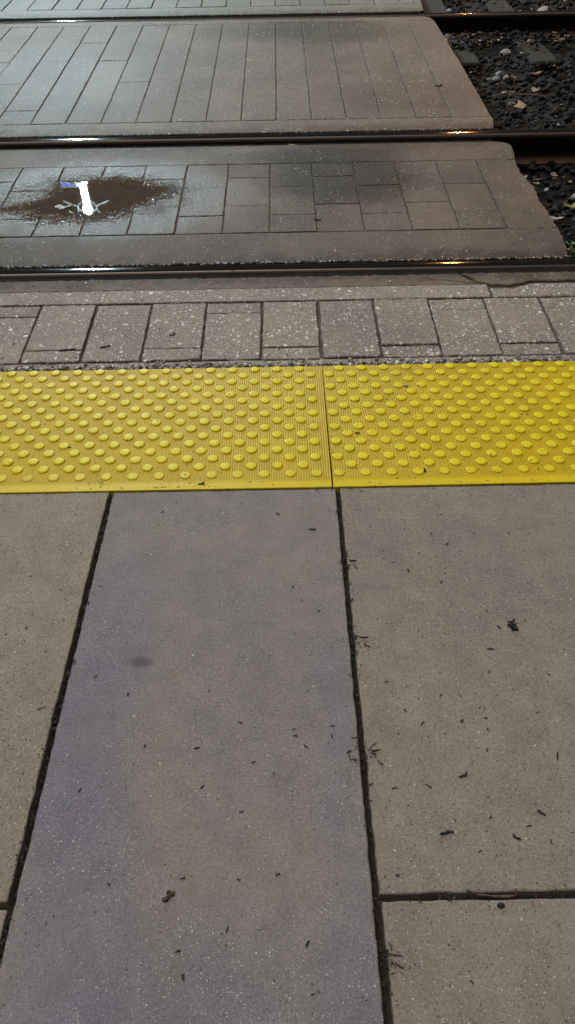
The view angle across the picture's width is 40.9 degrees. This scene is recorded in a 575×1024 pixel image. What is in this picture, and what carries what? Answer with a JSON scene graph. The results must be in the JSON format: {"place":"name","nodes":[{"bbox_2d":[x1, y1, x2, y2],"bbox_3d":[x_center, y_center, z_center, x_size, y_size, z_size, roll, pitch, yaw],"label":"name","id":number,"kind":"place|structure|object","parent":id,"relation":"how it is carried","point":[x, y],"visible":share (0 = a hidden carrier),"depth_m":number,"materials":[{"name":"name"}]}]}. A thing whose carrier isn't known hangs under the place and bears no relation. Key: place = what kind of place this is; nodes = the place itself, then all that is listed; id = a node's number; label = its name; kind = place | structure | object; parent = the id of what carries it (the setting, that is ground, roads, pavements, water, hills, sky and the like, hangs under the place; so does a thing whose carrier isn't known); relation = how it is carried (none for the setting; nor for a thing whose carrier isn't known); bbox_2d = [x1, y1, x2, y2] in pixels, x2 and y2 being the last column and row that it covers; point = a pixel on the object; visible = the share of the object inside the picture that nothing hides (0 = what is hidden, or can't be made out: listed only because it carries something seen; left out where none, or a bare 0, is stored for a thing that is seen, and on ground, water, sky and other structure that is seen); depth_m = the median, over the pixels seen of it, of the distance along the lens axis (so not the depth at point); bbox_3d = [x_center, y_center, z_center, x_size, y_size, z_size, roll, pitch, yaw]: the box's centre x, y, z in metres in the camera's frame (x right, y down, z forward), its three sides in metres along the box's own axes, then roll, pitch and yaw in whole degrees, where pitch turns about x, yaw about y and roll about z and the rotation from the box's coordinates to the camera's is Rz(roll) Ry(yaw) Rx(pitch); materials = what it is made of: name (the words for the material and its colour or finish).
{"place":"outdoors","nodes":[
{"label":"outdoors","id":0,"kind":"place"},
{"bbox_2d":[445,0,574,258],"bbox_3d":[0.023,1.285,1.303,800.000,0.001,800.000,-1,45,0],"label":"ground","id":1,"kind":"structure","parent":0,"point":[563,52],"depth_m":5.37,"materials":[{"name":"stone"}]},
{"bbox_2d":[0,0,423,20],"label":"crossing panel","id":2,"kind":"object","parent":1,"relation":"on","point":[54,9],"visible":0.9,"depth_m":6.43,"materials":[{"name":"concrete"}]},
{"bbox_2d":[0,16,493,138],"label":"crossing panel","id":3,"kind":"object","parent":1,"relation":"on","point":[90,79],"visible":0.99,"depth_m":5.12,"materials":[{"name":"grey concrete"}]},
{"bbox_2d":[0,141,566,268],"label":"crossing panel","id":4,"kind":"object","parent":1,"relation":"on","point":[288,230],"visible":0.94,"depth_m":3.71,"materials":[{"name":"concrete"}]},
{"bbox_2d":[0,177,173,221],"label":"puddle","id":5,"kind":"object","parent":4,"relation":"on","point":[96,197],"visible":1,"depth_m":3.82,"materials":[{"name":"liquid"}]},
{"bbox_2d":[55,204,71,208],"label":"dead leaf","id":6,"kind":"object","parent":5,"relation":"on","point":[59,206],"visible":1,"depth_m":3.75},
{"bbox_2d":[0,175,182,224],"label":"wet grit","id":7,"kind":"object","parent":4,"relation":"on","point":[110,213],"visible":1,"depth_m":3.80,"materials":[{"name":"brown soil"}]},
{"bbox_2d":[0,271,574,371],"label":"stamped strip","id":8,"kind":"object","parent":1,"relation":"on","point":[382,327],"visible":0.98,"depth_m":3.02,"materials":[{"name":"concrete"}]},
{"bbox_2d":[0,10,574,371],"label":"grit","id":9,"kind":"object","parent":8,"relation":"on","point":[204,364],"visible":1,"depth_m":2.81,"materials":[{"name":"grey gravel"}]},
{"bbox_2d":[0,128,574,165],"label":"rail","id":10,"kind":"object","parent":1,"relation":"on","point":[541,147],"visible":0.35,"depth_m":4.38,"materials":[{"name":"metal"}]},
{"bbox_2d":[0,259,574,281],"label":"rail","id":11,"kind":"object","parent":1,"relation":"on","point":[285,270],"visible":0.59,"depth_m":3.30,"materials":[{"name":"metal"}]},
{"bbox_2d":[0,10,574,38],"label":"rail","id":12,"kind":"object","parent":1,"relation":"on","point":[558,22],"visible":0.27,"depth_m":6.23,"materials":[{"name":"metal"}]},
{"bbox_2d":[0,398,574,1023],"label":"platform bed","id":13,"kind":"object","parent":1,"relation":"on","point":[386,1002],"depth_m":1.54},
{"bbox_2d":[0,910,9,952],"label":"paving slab","id":14,"kind":"structure","parent":13,"relation":"on","point":[4,917],"depth_m":1.39,"materials":[{"name":"grey concrete"}]},
{"bbox_2d":[0,493,109,906],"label":"paving slab","id":15,"kind":"structure","parent":13,"relation":"on","point":[48,547],"depth_m":1.91,"materials":[{"name":"grey concrete"}]},
{"bbox_2d":[0,366,331,496],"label":"tactile tile","id":16,"kind":"object","parent":13,"relation":"on","point":[254,428],"visible":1,"depth_m":2.50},
{"bbox_2d":[0,489,383,1023],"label":"paving slab","id":17,"kind":"structure","parent":13,"relation":"on","point":[197,595],"depth_m":1.57,"materials":[{"name":"grey concrete"}]},
{"bbox_2d":[162,890,174,901],"bbox_3d":[-0.218,0.705,1.416,0.028,0.008,0.012,-32,53,-27],"label":"dead leaf","id":18,"kind":"object","parent":17,"relation":"on","point":[167,897],"visible":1,"depth_m":1.42,"materials":[{"name":"brown plant"}]},
{"bbox_2d":[0,399,572,1023],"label":"litter","id":19,"kind":"object","parent":17,"relation":"on","point":[22,863],"visible":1,"depth_m":1.66,"materials":[{"name":"black plant"}]},
{"bbox_2d":[339,552,357,572],"bbox_3d":[0.162,0.134,2.051,0.048,0.013,0.080,-1,42,0],"label":"mulch clump","id":20,"kind":"object","parent":13,"relation":"on","point":[347,566],"visible":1,"depth_m":2.05,"materials":[{"name":"brown plant"}]},
{"bbox_2d":[348,626,369,654],"bbox_3d":[0.165,0.310,1.855,0.065,0.013,0.089,-1,42,0],"label":"mulch clump","id":21,"kind":"object","parent":13,"relation":"on","point":[355,636],"visible":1,"depth_m":1.85,"materials":[{"name":"brown plant"}]},
{"bbox_2d":[377,942,404,982],"bbox_3d":[0.179,0.777,1.332,0.044,0.013,0.067,-1,42,0],"label":"mulch clump","id":22,"kind":"object","parent":13,"relation":"on","point":[389,954],"visible":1,"depth_m":1.33,"materials":[{"name":"brown plant"}]},
{"bbox_2d":[322,361,574,492],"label":"tactile tile","id":23,"kind":"object","parent":13,"relation":"on","point":[515,444],"visible":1,"depth_m":2.51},
{"bbox_2d":[340,484,574,898],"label":"paving slab","id":24,"kind":"structure","parent":13,"relation":"on","point":[519,774],"depth_m":1.76,"materials":[{"name":"grey concrete"}]},
{"bbox_2d":[349,737,382,777],"bbox_3d":[0.164,0.515,1.624,0.071,0.013,0.098,-1,42,0],"label":"mulch clump","id":25,"kind":"object","parent":24,"relation":"on","point":[358,744],"visible":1,"depth_m":1.63,"materials":[{"name":"brown plant"}]},
{"bbox_2d":[440,830,453,835],"bbox_3d":[0.309,0.623,1.500,0.029,0.005,0.008,-11,46,-10],"label":"bark stick","id":26,"kind":"object","parent":24,"relation":"on","point":[446,832],"visible":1,"depth_m":1.50,"materials":[{"name":"grey wood"}]},
{"bbox_2d":[507,619,521,630],"bbox_3d":[0.555,0.273,1.881,0.040,0.011,0.039,-1,42,0],"label":"leaf scrap","id":27,"kind":"object","parent":24,"relation":"on","point":[512,624],"visible":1,"depth_m":1.88,"materials":[{"name":"black plant"}]},
{"bbox_2d":[381,899,574,1023],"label":"paving slab","id":28,"kind":"structure","parent":13,"relation":"on","point":[513,961],"depth_m":1.33,"materials":[{"name":"grey concrete"}]},
{"bbox_2d":[497,902,504,908],"bbox_3d":[0.387,0.714,1.398,0.015,0.009,0.011,-1,42,0],"label":"pebble","id":29,"kind":"object","parent":28,"relation":"on","point":[500,905],"visible":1,"depth_m":1.40,"materials":[{"name":"black stone"}]},
{"bbox_2d":[475,894,516,897],"bbox_3d":[0.384,0.703,1.414,0.079,0.005,0.009,-1,42,0],"label":"twig","id":30,"kind":"object","parent":13,"relation":"on","point":[502,896],"visible":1,"depth_m":1.41,"materials":[{"name":"brown wood"}]},
{"bbox_2d":[482,40,490,47],"bbox_3d":[1.568,-3.679,6.066,0.084,0.056,0.077,5,28,-20],"label":"stone","id":31,"kind":"object","parent":1,"relation":"on","point":[485,44],"visible":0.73,"depth_m":6.04,"materials":[{"name":"black stone"}]},
{"bbox_2d":[423,0,574,258],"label":"ballast","id":32,"kind":"structure","parent":1,"relation":"on","point":[532,167],"depth_m":5.48,"materials":[{"name":"black gravel"}]},
{"bbox_2d":[420,0,480,73],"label":"track tie","id":33,"kind":"object","parent":32,"relation":"on","point":[467,60],"visible":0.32,"depth_m":5.98,"materials":[{"name":"concrete"}]},
{"bbox_2d":[492,76,499,82],"bbox_3d":[1.479,-3.066,5.465,0.059,0.037,0.045,-3,46,-1],"label":"stone","id":34,"kind":"object","parent":32,"relation":"on","point":[495,79],"visible":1,"depth_m":5.45,"materials":[{"name":"stone"}]},
{"bbox_2d":[495,71,502,77],"bbox_3d":[1.526,-3.141,5.540,0.061,0.046,0.067,37,28,5],"label":"stone","id":35,"kind":"object","parent":32,"relation":"on","point":[499,74],"visible":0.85,"depth_m":5.52,"materials":[{"name":"stone"}]},
{"bbox_2d":[499,49,510,59],"bbox_3d":[1.661,-3.494,5.886,0.073,0.070,0.087,-13,47,-11],"label":"stone","id":36,"kind":"object","parent":32,"relation":"on","point":[506,52],"visible":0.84,"depth_m":5.86,"materials":[{"name":"stone"}]},
{"bbox_2d":[453,0,571,249],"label":"leaf litter","id":37,"kind":"object","parent":32,"relation":"on","point":[533,108],"visible":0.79,"depth_m":5.26,"materials":[{"name":"brown plant"}]},
{"bbox_2d":[476,0,559,72],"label":"track tie","id":38,"kind":"object","parent":32,"relation":"on","point":[542,56],"visible":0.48,"depth_m":5.98,"materials":[{"name":"concrete"}]},
{"bbox_2d":[513,100,524,107],"bbox_3d":[1.513,-2.655,5.032,0.079,0.016,0.130,26,51,24],"label":"dead leaf","id":39,"kind":"object","parent":32,"relation":"on","point":[520,104],"visible":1,"depth_m":5.04,"materials":[{"name":"beige plant"}]},
{"bbox_2d":[492,92,549,99],"bbox_3d":[1.556,-2.770,5.129,0.376,0.026,0.053,10,46,11],"label":"twig","id":40,"kind":"object","parent":32,"relation":"on","point":[518,93],"visible":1,"depth_m":5.15,"materials":[{"name":"brown wood"}]},
{"bbox_2d":[537,6,547,10],"bbox_3d":[2.222,-4.362,6.733,0.125,0.067,0.105,-39,39,-9],"label":"stone","id":41,"kind":"object","parent":32,"relation":"on","point":[544,8],"visible":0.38,"depth_m":6.71,"materials":[{"name":"stone"}]},
{"bbox_2d":[563,203,574,207],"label":"dead leaf","id":42,"kind":"object","parent":32,"relation":"on","point":[572,205],"visible":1,"depth_m":3.98,"materials":[{"name":"yellow plant"}]},
{"bbox_2d":[564,239,574,252],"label":"weed","id":43,"kind":"object","parent":32,"relation":"on","point":[572,249],"visible":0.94,"depth_m":3.56,"materials":[{"name":"green plant"}]}
]}

